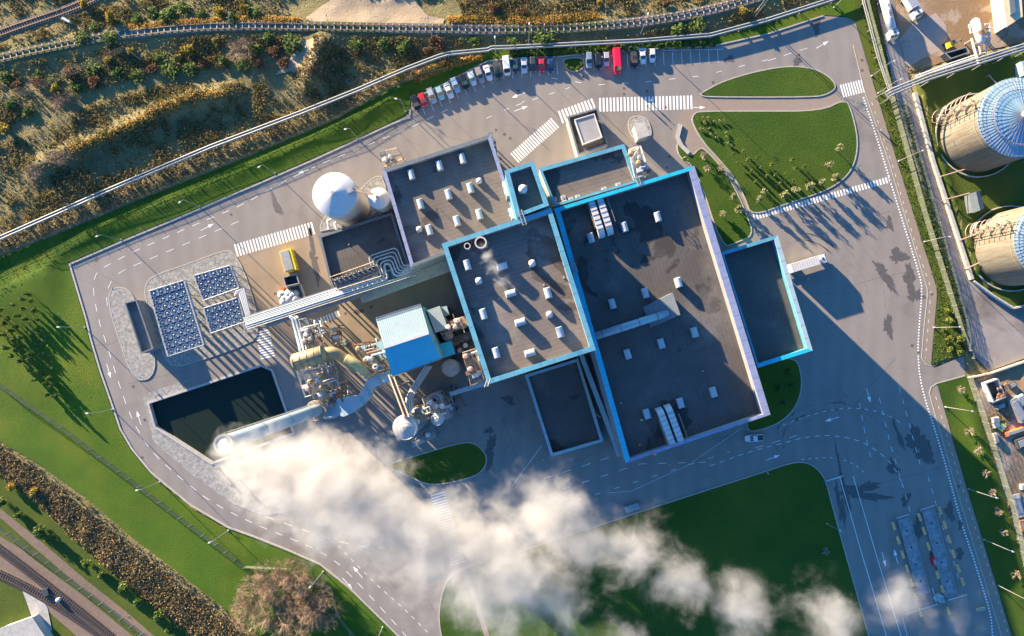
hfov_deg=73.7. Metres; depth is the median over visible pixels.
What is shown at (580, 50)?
hedge clump
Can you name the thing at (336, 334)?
pipe rack
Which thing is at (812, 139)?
garden lawn
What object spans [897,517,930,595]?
weighbridge
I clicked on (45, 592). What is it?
switch box
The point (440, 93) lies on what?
parked car
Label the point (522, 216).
roof ladder
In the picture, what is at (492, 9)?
russet shrub
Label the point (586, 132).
kiosk building
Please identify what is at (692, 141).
foot path
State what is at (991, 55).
pipeline
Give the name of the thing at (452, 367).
water silo
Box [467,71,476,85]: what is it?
parked car
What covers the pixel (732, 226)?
garden lawn
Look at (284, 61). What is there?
russet shrub
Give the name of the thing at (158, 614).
hedge tree
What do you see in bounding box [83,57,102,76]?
dark bush
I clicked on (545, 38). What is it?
dark bush
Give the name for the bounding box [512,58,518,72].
parked car
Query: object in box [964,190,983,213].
tank shed
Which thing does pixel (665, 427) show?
intake duct
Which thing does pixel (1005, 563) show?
roadside lawn
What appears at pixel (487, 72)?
parked car
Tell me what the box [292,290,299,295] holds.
wrapped bale
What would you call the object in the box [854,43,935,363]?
cycle path
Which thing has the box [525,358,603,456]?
storage building
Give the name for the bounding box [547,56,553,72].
parked car
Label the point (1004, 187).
bund grass
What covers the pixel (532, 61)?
parked car
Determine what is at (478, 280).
smoke dome
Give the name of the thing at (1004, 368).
wall
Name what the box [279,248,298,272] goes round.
yellow container
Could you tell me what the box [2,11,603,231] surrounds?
golden grass
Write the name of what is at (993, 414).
weeds
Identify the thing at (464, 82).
parked car
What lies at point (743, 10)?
golden shrub
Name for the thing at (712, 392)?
skylight box
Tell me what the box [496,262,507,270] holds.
skylight box
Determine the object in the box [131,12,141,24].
dark bush
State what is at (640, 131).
transformer shed
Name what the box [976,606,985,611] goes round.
floor grate
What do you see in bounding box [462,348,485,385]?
rack
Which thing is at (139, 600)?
hedge tree
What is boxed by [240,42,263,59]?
dark bush
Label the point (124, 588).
hedge tree
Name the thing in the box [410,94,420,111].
parked car
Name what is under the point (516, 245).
boiler hall
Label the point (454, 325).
pipe rack
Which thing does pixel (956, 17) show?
dirt yard
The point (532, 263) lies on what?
smoke dome
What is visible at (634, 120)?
gravel collar
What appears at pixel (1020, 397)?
scrap machine
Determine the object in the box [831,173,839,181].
garden tree
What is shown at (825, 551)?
young bare tree
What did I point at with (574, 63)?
parking bed
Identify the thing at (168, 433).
pond lining
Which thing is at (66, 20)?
trackside cabinet
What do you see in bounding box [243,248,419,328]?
pipe bridge
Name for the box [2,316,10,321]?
grove conifer
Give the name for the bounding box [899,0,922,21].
parked lorry
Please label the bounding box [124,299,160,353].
cooler substation
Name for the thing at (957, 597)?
lane barrier
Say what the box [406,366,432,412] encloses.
pipe bundle
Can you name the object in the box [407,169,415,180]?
skylight box
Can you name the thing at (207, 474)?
pond gravel
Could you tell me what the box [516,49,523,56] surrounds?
hedge clump
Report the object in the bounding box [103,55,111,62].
golden shrub
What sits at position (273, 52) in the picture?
russet shrub
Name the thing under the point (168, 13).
dark bush
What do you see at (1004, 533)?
young bare tree
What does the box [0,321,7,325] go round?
grove conifer
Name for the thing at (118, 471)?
fence
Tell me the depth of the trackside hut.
188.41 m
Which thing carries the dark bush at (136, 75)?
on the scrub ground at (202, 76)
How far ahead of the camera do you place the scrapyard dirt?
192.77 m
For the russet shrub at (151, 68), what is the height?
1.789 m
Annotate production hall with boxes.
[553,166,770,462]
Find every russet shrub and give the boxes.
[11,81,21,88]
[29,76,42,89]
[61,64,73,80]
[87,76,101,87]
[147,64,158,73]
[198,58,208,68]
[253,56,262,68]
[267,45,278,58]
[278,56,289,68]
[423,46,430,54]
[428,34,440,44]
[434,37,446,50]
[487,1,498,13]
[520,6,528,15]
[661,0,669,6]
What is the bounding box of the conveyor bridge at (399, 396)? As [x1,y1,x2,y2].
[388,374,415,417]
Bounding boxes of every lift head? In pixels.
[502,181,508,200]
[508,208,513,220]
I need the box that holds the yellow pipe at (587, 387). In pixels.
[577,357,599,416]
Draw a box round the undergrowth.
[0,0,818,228]
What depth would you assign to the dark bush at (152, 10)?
195.81 m
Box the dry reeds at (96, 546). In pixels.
[0,447,244,635]
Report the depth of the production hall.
175.95 m
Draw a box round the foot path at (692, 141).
[676,90,844,216]
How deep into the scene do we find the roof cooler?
181.75 m
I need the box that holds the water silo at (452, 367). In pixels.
[442,358,461,376]
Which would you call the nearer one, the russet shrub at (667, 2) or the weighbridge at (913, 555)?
the weighbridge at (913, 555)
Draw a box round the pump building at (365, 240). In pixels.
[319,212,408,287]
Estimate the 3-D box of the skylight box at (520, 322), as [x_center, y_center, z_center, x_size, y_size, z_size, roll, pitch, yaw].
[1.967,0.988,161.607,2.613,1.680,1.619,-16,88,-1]
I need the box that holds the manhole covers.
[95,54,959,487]
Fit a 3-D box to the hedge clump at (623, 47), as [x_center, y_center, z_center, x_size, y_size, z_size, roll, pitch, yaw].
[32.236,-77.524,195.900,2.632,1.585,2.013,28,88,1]
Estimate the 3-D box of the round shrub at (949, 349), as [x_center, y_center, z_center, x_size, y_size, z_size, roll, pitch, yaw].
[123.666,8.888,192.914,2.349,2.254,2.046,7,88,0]
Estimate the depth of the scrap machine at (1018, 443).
191.14 m
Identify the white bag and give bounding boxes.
[991,417,999,422]
[991,422,1000,427]
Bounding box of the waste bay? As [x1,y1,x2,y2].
[285,284,305,296]
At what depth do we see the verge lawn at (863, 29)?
195.30 m
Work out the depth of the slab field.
196.55 m
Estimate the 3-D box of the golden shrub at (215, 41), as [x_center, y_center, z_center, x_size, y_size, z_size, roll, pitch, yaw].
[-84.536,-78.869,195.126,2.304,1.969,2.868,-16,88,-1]
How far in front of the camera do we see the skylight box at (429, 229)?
175.16 m
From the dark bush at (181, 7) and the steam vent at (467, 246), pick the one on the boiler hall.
the steam vent at (467, 246)
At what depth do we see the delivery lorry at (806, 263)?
190.97 m
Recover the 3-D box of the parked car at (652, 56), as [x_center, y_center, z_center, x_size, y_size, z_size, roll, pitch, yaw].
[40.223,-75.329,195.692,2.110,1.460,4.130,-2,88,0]
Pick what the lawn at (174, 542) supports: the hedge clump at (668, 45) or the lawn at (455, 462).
the hedge clump at (668, 45)
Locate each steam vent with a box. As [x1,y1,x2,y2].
[464,243,470,250]
[475,236,486,249]
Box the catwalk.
[351,187,373,195]
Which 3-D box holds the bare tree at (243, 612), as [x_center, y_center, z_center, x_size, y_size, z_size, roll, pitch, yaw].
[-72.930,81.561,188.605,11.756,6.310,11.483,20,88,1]
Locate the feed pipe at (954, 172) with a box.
[940,168,968,176]
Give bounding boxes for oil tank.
[932,77,1023,177]
[965,205,1023,291]
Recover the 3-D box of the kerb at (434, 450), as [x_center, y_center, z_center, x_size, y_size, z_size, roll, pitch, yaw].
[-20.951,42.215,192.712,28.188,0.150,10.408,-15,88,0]
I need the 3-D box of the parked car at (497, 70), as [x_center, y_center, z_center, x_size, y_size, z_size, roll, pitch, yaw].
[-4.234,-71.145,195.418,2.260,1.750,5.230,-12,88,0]
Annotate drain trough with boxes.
[215,467,233,486]
[236,478,253,496]
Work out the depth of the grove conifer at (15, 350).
191.59 m
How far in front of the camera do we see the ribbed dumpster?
195.09 m
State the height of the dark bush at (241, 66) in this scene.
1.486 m
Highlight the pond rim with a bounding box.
[146,364,294,464]
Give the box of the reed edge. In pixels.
[0,445,255,635]
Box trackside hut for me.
[0,614,53,635]
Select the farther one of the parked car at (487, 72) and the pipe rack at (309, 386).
the parked car at (487, 72)
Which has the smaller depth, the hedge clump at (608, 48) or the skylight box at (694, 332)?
the skylight box at (694, 332)
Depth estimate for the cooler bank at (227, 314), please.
186.89 m
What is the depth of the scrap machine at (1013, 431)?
191.78 m
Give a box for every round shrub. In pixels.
[943,335,953,343]
[945,317,954,324]
[947,346,952,352]
[956,334,964,342]
[956,348,962,355]
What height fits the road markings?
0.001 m
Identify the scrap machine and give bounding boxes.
[992,433,999,443]
[994,402,1005,409]
[998,423,1005,430]
[1003,426,1023,436]
[1005,397,1023,422]
[1007,381,1016,388]
[1012,436,1023,448]
[1012,493,1023,517]
[1014,394,1023,406]
[1018,519,1023,531]
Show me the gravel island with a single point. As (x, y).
(141, 366)
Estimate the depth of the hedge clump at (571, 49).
195.70 m
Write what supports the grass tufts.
on the scrub ground at (202, 76)
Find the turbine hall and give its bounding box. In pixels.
[382,135,514,270]
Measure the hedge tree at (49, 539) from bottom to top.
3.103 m
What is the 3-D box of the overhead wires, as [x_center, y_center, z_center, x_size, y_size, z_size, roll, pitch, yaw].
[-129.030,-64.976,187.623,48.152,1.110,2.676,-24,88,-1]
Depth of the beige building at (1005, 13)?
191.80 m
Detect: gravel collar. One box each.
[321,177,384,229]
[629,117,649,138]
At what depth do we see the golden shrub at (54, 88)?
194.37 m
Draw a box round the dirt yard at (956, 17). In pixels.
[895,0,1023,73]
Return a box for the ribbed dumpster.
[940,46,969,61]
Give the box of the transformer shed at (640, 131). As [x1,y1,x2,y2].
[632,122,649,142]
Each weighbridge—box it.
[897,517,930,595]
[922,508,957,597]
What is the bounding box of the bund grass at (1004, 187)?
[914,48,1023,306]
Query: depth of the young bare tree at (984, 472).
191.09 m
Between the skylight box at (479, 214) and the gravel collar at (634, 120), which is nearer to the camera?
the skylight box at (479, 214)
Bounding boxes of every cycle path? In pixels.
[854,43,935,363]
[930,385,1010,635]
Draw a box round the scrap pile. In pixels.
[996,383,1007,399]
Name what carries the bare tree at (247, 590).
on the lawn at (174, 542)
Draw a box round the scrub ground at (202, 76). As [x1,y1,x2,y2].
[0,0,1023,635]
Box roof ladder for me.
[518,209,526,225]
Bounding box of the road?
[876,0,1023,370]
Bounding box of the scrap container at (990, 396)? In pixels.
[980,378,1005,402]
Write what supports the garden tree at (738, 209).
on the garden lawn at (732, 226)
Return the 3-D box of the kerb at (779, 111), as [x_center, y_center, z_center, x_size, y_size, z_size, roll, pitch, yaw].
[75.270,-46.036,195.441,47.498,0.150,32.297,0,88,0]
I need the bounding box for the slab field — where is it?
[899,13,946,67]
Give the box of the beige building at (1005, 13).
[990,0,1022,32]
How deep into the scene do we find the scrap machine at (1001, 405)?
191.82 m
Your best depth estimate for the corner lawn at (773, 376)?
193.35 m
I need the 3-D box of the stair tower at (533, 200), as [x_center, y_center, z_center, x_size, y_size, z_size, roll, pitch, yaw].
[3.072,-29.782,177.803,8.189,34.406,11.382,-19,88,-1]
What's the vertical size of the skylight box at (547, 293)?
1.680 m
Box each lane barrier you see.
[903,602,938,614]
[945,592,968,600]
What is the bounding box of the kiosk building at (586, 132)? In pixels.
[566,108,608,157]
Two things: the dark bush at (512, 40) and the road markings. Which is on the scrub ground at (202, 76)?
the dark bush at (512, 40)
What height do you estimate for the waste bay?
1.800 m
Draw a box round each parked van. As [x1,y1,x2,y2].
[502,55,510,75]
[612,47,621,73]
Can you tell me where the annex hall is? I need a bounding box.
[721,235,812,367]
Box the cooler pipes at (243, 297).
[234,288,255,332]
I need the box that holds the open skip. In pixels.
[283,274,301,286]
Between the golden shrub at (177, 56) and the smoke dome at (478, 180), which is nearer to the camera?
the smoke dome at (478, 180)
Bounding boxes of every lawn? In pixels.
[0,0,854,635]
[387,443,485,483]
[440,463,867,635]
[678,145,750,244]
[693,102,856,211]
[701,67,834,95]
[748,359,800,429]
[855,0,965,363]
[938,376,1023,635]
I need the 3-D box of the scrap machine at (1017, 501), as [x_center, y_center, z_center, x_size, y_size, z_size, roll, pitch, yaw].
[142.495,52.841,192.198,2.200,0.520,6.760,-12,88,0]
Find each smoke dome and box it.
[416,226,422,232]
[475,277,482,284]
[476,178,481,184]
[518,184,526,193]
[528,259,535,267]
[545,310,552,318]
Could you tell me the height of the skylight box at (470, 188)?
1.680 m
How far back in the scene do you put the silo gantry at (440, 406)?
175.20 m
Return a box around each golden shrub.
[0,122,9,134]
[5,482,15,491]
[28,486,36,496]
[50,83,58,93]
[80,0,87,8]
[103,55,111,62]
[104,10,114,21]
[125,47,133,53]
[173,54,181,61]
[180,44,194,55]
[211,37,219,45]
[212,6,223,16]
[239,4,247,11]
[393,73,403,79]
[597,0,602,6]
[739,5,748,14]
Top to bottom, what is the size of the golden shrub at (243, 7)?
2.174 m
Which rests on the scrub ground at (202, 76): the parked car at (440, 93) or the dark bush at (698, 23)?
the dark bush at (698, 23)
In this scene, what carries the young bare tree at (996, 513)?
on the roadside lawn at (1005, 563)
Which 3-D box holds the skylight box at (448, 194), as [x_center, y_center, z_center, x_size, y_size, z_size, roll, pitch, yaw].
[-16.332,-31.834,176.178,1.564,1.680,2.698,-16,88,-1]
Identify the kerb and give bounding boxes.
[69,15,1001,635]
[108,287,154,379]
[144,250,257,365]
[320,176,385,231]
[386,442,486,484]
[439,462,868,635]
[563,57,584,71]
[628,116,651,141]
[677,143,751,246]
[692,101,857,212]
[700,66,835,97]
[746,358,801,431]
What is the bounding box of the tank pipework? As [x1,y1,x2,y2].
[327,219,342,229]
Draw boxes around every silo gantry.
[409,399,435,423]
[412,425,439,447]
[422,388,456,425]
[442,385,465,412]
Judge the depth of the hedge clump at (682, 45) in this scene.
195.76 m
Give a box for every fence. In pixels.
[0,67,447,256]
[0,384,245,567]
[1,527,144,635]
[244,566,354,635]
[865,0,971,350]
[902,100,974,358]
[967,377,1023,565]
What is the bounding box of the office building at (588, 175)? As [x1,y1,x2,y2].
[539,144,638,212]
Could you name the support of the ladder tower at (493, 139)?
on the yard asphalt
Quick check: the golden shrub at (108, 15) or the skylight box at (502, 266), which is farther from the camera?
the golden shrub at (108, 15)
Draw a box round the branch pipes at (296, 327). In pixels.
[289,315,307,350]
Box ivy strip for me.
[902,104,968,352]
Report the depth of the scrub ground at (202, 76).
195.79 m
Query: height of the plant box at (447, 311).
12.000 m
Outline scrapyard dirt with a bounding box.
[973,363,1023,559]
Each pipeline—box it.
[0,0,834,240]
[860,0,890,91]
[875,43,1023,103]
[911,55,974,81]
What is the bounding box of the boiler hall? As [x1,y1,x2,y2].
[442,208,595,383]
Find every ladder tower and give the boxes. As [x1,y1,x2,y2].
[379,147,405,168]
[487,132,496,153]
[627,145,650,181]
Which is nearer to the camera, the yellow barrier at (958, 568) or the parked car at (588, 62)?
the yellow barrier at (958, 568)
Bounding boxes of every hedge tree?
[0,496,6,507]
[13,510,24,519]
[33,524,45,536]
[44,534,54,542]
[80,559,93,567]
[97,570,107,578]
[117,581,129,595]
[132,595,144,606]
[153,609,164,621]
[164,625,174,634]
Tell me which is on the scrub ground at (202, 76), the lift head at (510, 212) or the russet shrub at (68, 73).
the russet shrub at (68, 73)
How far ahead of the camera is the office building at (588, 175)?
176.69 m
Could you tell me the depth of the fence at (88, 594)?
190.62 m
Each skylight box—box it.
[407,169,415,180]
[416,198,424,209]
[425,224,433,235]
[435,160,443,171]
[444,189,452,200]
[453,215,460,226]
[458,153,466,164]
[462,259,471,270]
[466,182,474,193]
[475,208,483,219]
[479,308,487,319]
[491,347,500,358]
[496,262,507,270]
[505,289,516,297]
[514,317,526,326]
[524,348,535,357]
[543,287,552,298]
[555,326,564,337]
[586,232,594,243]
[607,298,616,308]
[620,221,628,232]
[623,349,631,359]
[640,287,649,298]
[642,408,650,419]
[653,211,661,222]
[656,338,665,348]
[673,277,682,287]
[675,397,684,408]
[689,327,698,337]
[708,386,717,397]
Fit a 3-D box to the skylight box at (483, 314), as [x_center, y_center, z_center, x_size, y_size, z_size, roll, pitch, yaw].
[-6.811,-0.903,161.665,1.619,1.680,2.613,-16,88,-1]
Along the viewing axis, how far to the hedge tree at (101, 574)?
189.54 m
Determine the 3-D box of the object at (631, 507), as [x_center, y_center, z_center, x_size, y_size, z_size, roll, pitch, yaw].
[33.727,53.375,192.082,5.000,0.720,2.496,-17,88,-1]
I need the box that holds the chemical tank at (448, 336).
[442,330,455,340]
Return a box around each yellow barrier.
[937,506,942,514]
[956,564,960,572]
[960,577,965,585]
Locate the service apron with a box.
[234,232,467,383]
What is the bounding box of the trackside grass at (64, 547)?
[0,474,189,635]
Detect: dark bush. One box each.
[0,70,12,83]
[3,95,16,109]
[22,104,34,119]
[32,68,43,81]
[46,73,62,83]
[68,83,82,94]
[74,28,88,45]
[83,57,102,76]
[89,20,100,32]
[99,30,117,44]
[110,67,123,79]
[129,68,144,83]
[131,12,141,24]
[146,5,161,19]
[152,50,166,61]
[157,5,176,23]
[159,57,178,80]
[174,1,191,13]
[180,61,199,77]
[194,7,205,19]
[218,53,230,68]
[223,9,236,25]
[234,59,252,71]
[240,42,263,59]
[248,5,261,18]
[262,31,272,42]
[281,32,302,53]
[347,37,364,50]
[376,37,389,50]
[396,38,410,56]
[468,35,479,47]
[505,37,522,51]
[533,27,555,45]
[670,21,687,40]
[688,15,705,33]
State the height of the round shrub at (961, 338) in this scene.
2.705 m
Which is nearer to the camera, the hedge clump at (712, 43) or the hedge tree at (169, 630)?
the hedge tree at (169, 630)
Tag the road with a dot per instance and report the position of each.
(996, 328)
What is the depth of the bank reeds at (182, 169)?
195.07 m
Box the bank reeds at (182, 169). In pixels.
[0,59,446,253]
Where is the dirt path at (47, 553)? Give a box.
[0,509,153,635]
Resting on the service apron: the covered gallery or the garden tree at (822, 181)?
the covered gallery
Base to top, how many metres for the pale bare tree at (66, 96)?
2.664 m
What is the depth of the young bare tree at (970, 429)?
191.46 m
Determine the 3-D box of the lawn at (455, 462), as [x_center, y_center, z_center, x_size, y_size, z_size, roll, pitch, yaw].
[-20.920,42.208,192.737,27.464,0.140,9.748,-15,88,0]
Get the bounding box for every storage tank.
[312,172,369,226]
[368,188,395,215]
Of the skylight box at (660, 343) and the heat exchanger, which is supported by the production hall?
the skylight box at (660, 343)
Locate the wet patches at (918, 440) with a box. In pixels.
[96,18,991,625]
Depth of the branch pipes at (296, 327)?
180.87 m
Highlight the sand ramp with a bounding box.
[275,37,322,75]
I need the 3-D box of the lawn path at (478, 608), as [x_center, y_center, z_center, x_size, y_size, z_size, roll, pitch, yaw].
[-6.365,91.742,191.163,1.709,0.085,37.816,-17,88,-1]
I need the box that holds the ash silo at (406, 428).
[392,406,428,439]
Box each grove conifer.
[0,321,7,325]
[1,345,10,349]
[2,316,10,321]
[9,337,17,342]
[11,347,18,352]
[16,334,23,338]
[21,316,29,320]
[22,291,31,296]
[25,357,33,361]
[29,308,37,313]
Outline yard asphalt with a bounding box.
[71,16,1011,635]
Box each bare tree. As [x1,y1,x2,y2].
[20,162,44,179]
[42,150,58,163]
[47,93,64,114]
[47,149,74,166]
[62,92,71,102]
[225,36,253,62]
[229,593,265,633]
[233,572,273,622]
[249,556,285,601]
[250,593,299,635]
[255,567,312,614]
[271,555,314,592]
[281,598,323,635]
[287,573,332,626]
[298,593,344,633]
[822,547,829,555]
[964,427,973,434]
[982,469,990,477]
[994,507,1003,515]
[1000,528,1008,536]
[1011,571,1020,579]
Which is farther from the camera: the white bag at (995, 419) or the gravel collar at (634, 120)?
the gravel collar at (634, 120)
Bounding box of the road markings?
[93,41,1007,635]
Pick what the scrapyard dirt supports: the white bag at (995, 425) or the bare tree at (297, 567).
the white bag at (995, 425)
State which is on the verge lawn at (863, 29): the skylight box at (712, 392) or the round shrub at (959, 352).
the round shrub at (959, 352)
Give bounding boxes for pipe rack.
[296,358,345,396]
[298,318,326,347]
[311,381,353,407]
[327,325,356,348]
[351,338,389,374]
[440,314,467,334]
[452,332,474,353]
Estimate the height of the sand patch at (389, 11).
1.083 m
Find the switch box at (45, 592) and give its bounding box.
[42,587,49,596]
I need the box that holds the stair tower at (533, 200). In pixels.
[504,161,548,219]
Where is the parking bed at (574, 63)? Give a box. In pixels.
[564,58,582,70]
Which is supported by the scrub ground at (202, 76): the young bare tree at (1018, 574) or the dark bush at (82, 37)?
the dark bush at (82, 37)
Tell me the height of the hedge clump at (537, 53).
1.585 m
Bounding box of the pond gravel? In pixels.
[143,379,284,515]
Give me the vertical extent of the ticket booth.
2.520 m
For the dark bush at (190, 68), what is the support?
on the scrub ground at (202, 76)
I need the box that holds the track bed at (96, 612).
[0,537,131,635]
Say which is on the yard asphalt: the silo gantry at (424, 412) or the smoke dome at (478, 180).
the silo gantry at (424, 412)
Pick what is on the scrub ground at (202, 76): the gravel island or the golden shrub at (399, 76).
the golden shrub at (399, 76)
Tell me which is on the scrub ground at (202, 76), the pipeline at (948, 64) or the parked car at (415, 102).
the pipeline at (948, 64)
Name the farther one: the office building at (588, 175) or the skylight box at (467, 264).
the office building at (588, 175)
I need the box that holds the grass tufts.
[0,0,964,362]
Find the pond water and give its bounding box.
[152,367,291,460]
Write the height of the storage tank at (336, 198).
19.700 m
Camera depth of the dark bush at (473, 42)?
195.40 m
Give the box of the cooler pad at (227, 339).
[145,251,256,364]
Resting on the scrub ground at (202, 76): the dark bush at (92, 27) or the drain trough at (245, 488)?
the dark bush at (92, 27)
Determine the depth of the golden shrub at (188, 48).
194.80 m
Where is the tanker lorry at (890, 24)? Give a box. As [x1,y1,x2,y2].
[875,0,898,41]
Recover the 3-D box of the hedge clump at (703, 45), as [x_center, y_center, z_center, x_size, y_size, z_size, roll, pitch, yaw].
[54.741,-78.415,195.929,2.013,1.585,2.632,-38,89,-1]
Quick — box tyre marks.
[197,17,891,536]
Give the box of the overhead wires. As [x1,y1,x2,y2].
[0,46,122,103]
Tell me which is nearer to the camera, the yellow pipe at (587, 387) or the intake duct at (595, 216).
the intake duct at (595, 216)
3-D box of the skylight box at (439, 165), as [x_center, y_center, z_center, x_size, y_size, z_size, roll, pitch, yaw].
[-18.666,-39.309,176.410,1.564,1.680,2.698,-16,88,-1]
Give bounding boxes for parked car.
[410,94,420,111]
[418,92,427,106]
[426,87,436,103]
[435,85,444,99]
[443,82,453,98]
[450,77,460,93]
[458,73,468,89]
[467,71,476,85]
[474,66,484,82]
[483,64,492,80]
[492,60,501,78]
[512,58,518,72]
[521,57,527,73]
[529,56,536,72]
[538,56,544,71]
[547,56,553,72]
[585,51,591,67]
[594,53,601,69]
[603,52,609,65]
[630,50,637,68]
[639,47,646,63]
[649,48,655,62]
[744,434,763,442]
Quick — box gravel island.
[110,288,153,378]
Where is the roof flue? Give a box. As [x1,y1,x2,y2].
[594,293,679,339]
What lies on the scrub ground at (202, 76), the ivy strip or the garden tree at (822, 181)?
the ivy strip
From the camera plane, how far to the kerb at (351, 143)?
194.20 m
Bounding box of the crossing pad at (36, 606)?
[23,592,51,630]
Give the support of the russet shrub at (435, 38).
on the scrub ground at (202, 76)
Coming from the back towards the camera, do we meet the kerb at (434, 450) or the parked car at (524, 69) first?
the parked car at (524, 69)
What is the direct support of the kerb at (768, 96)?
on the yard asphalt
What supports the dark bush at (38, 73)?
on the scrub ground at (202, 76)
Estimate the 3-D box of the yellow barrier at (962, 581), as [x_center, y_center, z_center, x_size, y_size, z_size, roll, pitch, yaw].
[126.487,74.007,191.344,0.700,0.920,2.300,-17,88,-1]
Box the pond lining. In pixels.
[149,367,291,461]
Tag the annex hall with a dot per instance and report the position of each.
(766, 301)
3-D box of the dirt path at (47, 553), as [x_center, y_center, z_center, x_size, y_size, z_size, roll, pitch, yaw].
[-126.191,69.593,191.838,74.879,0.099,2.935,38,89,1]
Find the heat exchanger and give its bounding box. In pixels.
[964,18,990,62]
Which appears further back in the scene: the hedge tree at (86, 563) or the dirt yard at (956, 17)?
the dirt yard at (956, 17)
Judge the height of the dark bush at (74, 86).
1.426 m
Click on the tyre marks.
(837, 249)
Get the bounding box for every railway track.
[0,0,101,38]
[0,0,765,64]
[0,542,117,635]
[0,568,106,635]
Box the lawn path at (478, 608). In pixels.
[467,581,488,635]
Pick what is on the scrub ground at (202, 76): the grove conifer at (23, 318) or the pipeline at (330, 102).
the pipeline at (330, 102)
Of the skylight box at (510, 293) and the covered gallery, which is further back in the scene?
the covered gallery
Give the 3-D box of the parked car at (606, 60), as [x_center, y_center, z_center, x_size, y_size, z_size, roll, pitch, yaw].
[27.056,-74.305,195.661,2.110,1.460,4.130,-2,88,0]
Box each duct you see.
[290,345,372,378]
[325,371,390,416]
[449,381,486,395]
[579,354,618,456]
[581,197,614,238]
[655,403,687,444]
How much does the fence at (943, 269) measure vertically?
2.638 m
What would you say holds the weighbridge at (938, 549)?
on the yard asphalt
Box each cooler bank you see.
[148,280,205,356]
[193,265,248,301]
[203,297,244,333]
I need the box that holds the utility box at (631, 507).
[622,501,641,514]
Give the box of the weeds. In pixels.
[33,40,1023,567]
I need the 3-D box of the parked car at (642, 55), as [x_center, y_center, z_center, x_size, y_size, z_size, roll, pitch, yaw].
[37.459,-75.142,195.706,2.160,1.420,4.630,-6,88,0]
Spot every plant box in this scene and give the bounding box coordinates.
[375,340,386,359]
[427,306,448,332]
[440,341,456,357]
[442,306,452,317]
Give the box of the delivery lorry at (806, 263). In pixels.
[787,254,826,272]
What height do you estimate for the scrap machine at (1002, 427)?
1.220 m
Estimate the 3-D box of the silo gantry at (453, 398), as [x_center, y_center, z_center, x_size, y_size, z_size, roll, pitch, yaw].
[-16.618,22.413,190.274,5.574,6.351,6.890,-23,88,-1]
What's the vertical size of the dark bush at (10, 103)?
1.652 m
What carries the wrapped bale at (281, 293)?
on the wrapped bale
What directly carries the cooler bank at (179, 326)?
on the cooler pad at (227, 339)
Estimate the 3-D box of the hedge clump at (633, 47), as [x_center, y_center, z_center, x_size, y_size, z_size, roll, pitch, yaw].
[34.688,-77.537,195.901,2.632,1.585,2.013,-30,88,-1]
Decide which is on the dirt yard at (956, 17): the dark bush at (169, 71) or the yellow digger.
the yellow digger
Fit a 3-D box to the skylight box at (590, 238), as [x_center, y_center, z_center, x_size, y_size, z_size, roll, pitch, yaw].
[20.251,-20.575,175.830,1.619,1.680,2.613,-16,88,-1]
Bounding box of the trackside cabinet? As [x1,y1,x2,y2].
[61,17,72,24]
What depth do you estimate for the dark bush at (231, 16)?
194.97 m
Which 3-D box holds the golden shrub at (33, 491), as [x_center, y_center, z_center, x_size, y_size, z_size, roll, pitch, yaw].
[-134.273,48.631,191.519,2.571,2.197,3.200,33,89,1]
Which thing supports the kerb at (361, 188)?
on the yard asphalt
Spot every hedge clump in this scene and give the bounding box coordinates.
[508,50,515,56]
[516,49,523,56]
[525,49,532,57]
[534,48,541,55]
[543,49,551,54]
[552,47,559,54]
[560,47,567,54]
[568,47,575,53]
[577,46,584,54]
[595,46,603,52]
[604,45,611,51]
[620,44,627,50]
[628,44,636,50]
[655,43,663,49]
[665,41,671,49]
[672,41,679,48]
[680,41,688,47]
[690,41,696,48]
[699,41,706,48]
[707,41,715,46]
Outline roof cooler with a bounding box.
[329,261,381,290]
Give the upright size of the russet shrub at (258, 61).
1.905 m
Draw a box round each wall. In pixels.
[912,92,973,279]
[969,361,1023,377]
[971,281,1023,308]
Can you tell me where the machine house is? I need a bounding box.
[375,304,443,376]
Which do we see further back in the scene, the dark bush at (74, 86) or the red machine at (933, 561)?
the dark bush at (74, 86)
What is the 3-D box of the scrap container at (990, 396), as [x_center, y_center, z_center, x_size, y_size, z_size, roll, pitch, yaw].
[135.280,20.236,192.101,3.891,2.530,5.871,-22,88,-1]
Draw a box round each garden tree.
[720,210,726,217]
[729,193,736,199]
[734,205,743,213]
[756,195,763,202]
[779,189,789,199]
[791,186,800,192]
[805,181,814,189]
[818,178,825,185]
[824,161,833,168]
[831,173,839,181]
[835,143,844,150]
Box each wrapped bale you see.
[277,290,284,297]
[284,289,292,295]
[285,296,291,302]
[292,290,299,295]
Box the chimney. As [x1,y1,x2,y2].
[213,392,338,453]
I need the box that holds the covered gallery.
[360,260,450,302]
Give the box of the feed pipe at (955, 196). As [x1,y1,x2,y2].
[942,193,969,200]
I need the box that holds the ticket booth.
[934,593,944,602]
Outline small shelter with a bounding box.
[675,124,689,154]
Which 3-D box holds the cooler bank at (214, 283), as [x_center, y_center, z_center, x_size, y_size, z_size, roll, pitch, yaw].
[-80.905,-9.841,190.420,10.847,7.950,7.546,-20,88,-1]
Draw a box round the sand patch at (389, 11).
[306,0,443,23]
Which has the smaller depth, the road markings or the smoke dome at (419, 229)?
the smoke dome at (419, 229)
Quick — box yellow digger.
[943,39,961,50]
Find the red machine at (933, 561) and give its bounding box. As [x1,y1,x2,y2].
[929,557,937,565]
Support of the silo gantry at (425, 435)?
on the yard asphalt
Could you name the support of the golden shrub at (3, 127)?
on the scrub ground at (202, 76)
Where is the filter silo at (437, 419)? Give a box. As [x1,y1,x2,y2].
[431,409,448,425]
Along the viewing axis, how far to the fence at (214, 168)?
194.21 m

